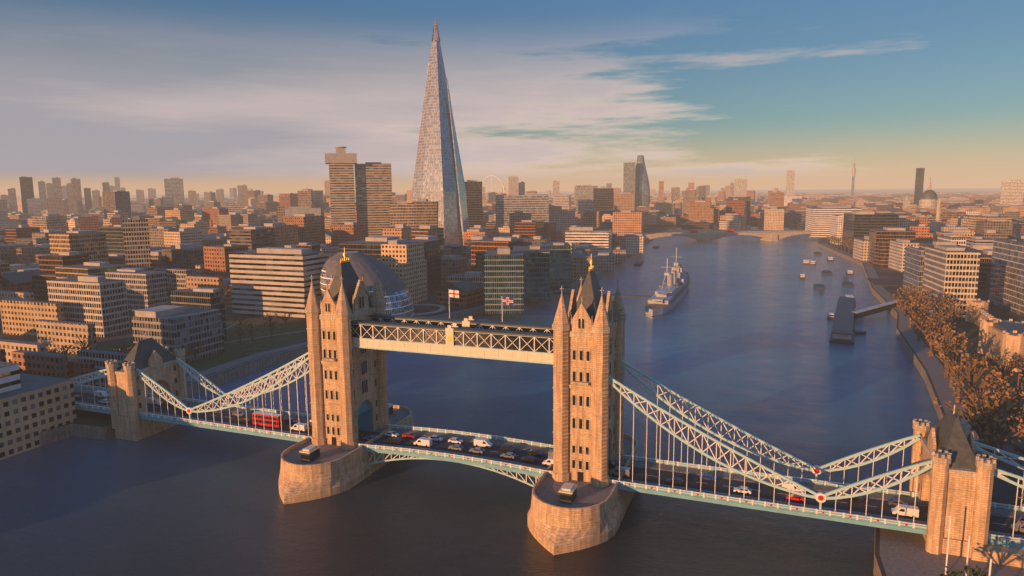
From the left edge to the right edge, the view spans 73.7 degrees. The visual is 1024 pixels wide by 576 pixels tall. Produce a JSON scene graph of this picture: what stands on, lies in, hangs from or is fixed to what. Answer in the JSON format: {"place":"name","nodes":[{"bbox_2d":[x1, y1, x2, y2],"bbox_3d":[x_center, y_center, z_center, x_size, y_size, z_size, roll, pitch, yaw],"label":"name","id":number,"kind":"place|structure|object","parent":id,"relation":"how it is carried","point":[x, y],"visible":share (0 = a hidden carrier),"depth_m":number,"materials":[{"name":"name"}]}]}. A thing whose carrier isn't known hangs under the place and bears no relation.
{"place":"outdoors","nodes":[
{"label":"outdoors","id":0,"kind":"place"},
{"bbox_2d":[0,188,955,575],"bbox_3d":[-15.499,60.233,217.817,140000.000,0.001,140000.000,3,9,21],"label":"river thames","id":1,"kind":"structure","parent":0,"point":[738,334],"depth_m":228.57,"materials":[{"name":"liquid"}]},
{"bbox_2d":[105,333,187,440],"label":"abutment tower","id":2,"kind":"structure","parent":1,"relation":"on","point":[153,359],"depth_m":253.95,"materials":[{"name":"stone"}]},
{"bbox_2d":[278,403,413,503],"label":"pier","id":3,"kind":"structure","parent":1,"relation":"on","point":[309,471],"depth_m":208.06,"materials":[{"name":"stone"}]},
{"bbox_2d":[305,247,389,449],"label":"tower","id":4,"kind":"structure","parent":3,"relation":"on","point":[348,382],"depth_m":219.45,"materials":[{"name":"stone"}]},
{"bbox_2d":[527,433,638,554],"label":"pier","id":5,"kind":"structure","parent":1,"relation":"on","point":[568,516],"depth_m":178.19,"materials":[{"name":"stone"}]},
{"bbox_2d":[73,383,1023,548],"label":"bridge deck","id":6,"kind":"structure","parent":5,"relation":"on","point":[1000,531],"depth_m":198.04,"materials":[{"name":"concrete"}]},
{"bbox_2d":[70,352,1023,536],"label":"suspension chains","id":7,"kind":"object","parent":6,"relation":"on","point":[819,497],"visible":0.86,"depth_m":186.62,"materials":[{"name":"teal paint"}]},
{"bbox_2d":[74,390,1023,532],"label":"traffic","id":8,"kind":"object","parent":6,"relation":"on","point":[905,509],"visible":0.69,"depth_m":213.17,"materials":[{"name":"white"}]},
{"bbox_2d":[552,260,625,487],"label":"tower","id":9,"kind":"structure","parent":5,"relation":"on","point":[588,328],"depth_m":189.24,"materials":[{"name":"stone"}]},
{"bbox_2d":[351,314,552,364],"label":"level walkways","id":10,"kind":"structure","parent":9,"relation":"attached to","point":[471,337],"depth_m":206.51,"materials":[{"name":"white metal"}]},
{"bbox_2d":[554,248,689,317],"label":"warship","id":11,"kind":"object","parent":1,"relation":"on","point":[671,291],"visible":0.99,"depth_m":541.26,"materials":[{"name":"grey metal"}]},
{"bbox_2d":[634,244,904,344],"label":"boats and piers","id":12,"kind":"object","parent":1,"relation":"on","point":[847,313],"visible":0.88,"depth_m":481.19,"materials":[{"name":"grey metal"}]},
{"bbox_2d":[0,188,1023,575],"bbox_3d":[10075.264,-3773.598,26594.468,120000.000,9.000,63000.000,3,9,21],"label":"ground","id":13,"kind":"structure","parent":0,"point":[94,424],"depth_m":374.67,"materials":[{"name":"grey concrete"}]},
{"bbox_2d":[0,349,76,459],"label":"building","id":14,"kind":"structure","parent":13,"relation":"on","point":[32,407],"depth_m":244.64,"materials":[{"name":"concrete"}]},
{"bbox_2d":[320,251,413,315],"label":"city hall","id":15,"kind":"structure","parent":13,"relation":"on","point":[397,296],"depth_m":446.27,"materials":[{"name":"grey glass"}]},
{"bbox_2d":[412,17,469,245],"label":"skyscraper","id":16,"kind":"structure","parent":13,"relation":"on","point":[438,175],"depth_m":874.07,"materials":[{"name":"grey glass"}]},
{"bbox_2d":[0,147,1023,387],"bbox_3d":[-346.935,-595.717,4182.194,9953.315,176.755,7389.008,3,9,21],"label":"city buildings","id":17,"kind":"structure","parent":13,"relation":"on","point":[63,281],"depth_m":729.20,"materials":[{"name":"beige glass"}]},
{"bbox_2d":[46,219,1023,575],"bbox_3d":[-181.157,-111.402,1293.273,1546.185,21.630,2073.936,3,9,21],"label":"trees","id":18,"kind":"object","parent":13,"relation":"on","point":[986,361],"visible":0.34,"depth_m":265.36,"materials":[{"name":"brown plant"}]},
{"bbox_2d":[67,241,1023,575],"bbox_3d":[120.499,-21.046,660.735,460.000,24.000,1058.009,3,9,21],"label":"potters fields and quays","id":19,"kind":"structure","parent":13,"relation":"on","point":[903,553],"depth_m":338.96,"materials":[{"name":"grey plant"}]},
{"bbox_2d":[119,344,988,575],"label":"green tree crowns","id":20,"kind":"object","parent":19,"relation":"on","point":[972,570],"visible":0.77,"depth_m":136.73,"materials":[{"name":"green plant"}]},
{"bbox_2d":[482,155,941,224],"bbox_3d":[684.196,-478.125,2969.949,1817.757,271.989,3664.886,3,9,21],"label":"skyline landmarks","id":21,"kind":"object","parent":13,"relation":"on","point":[642,195],"visible":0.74,"depth_m":2163.84,"materials":[{"name":"grey glass"}]},
{"bbox_2d":[643,208,811,242],"bbox_3d":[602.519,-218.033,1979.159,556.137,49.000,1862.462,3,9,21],"label":"upstream bridges","id":22,"kind":"structure","parent":13,"relation":"on","point":[707,237],"depth_m":1180.74,"materials":[{"name":"concrete"}]},
{"bbox_2d":[909,405,996,561],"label":"abutment tower","id":23,"kind":"structure","parent":13,"relation":"on","point":[955,481],"depth_m":158.91,"materials":[{"name":"stone"}]},
{"bbox_2d":[965,299,1023,371],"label":"tower of london","id":24,"kind":"structure","parent":13,"relation":"on","point":[996,336],"depth_m":342.00,"materials":[{"name":"stone"}]},
{"bbox_2d":[971,544,1023,567],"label":"approach buildings","id":25,"kind":"structure","parent":13,"relation":"on","point":[1005,555],"depth_m":155.68,"materials":[{"name":"stone"}]},
{"bbox_2d":[0,0,1023,195],"label":"sky","id":26,"kind":"structure","parent":0,"point":[210,95],"materials":[{"name":"blue"}]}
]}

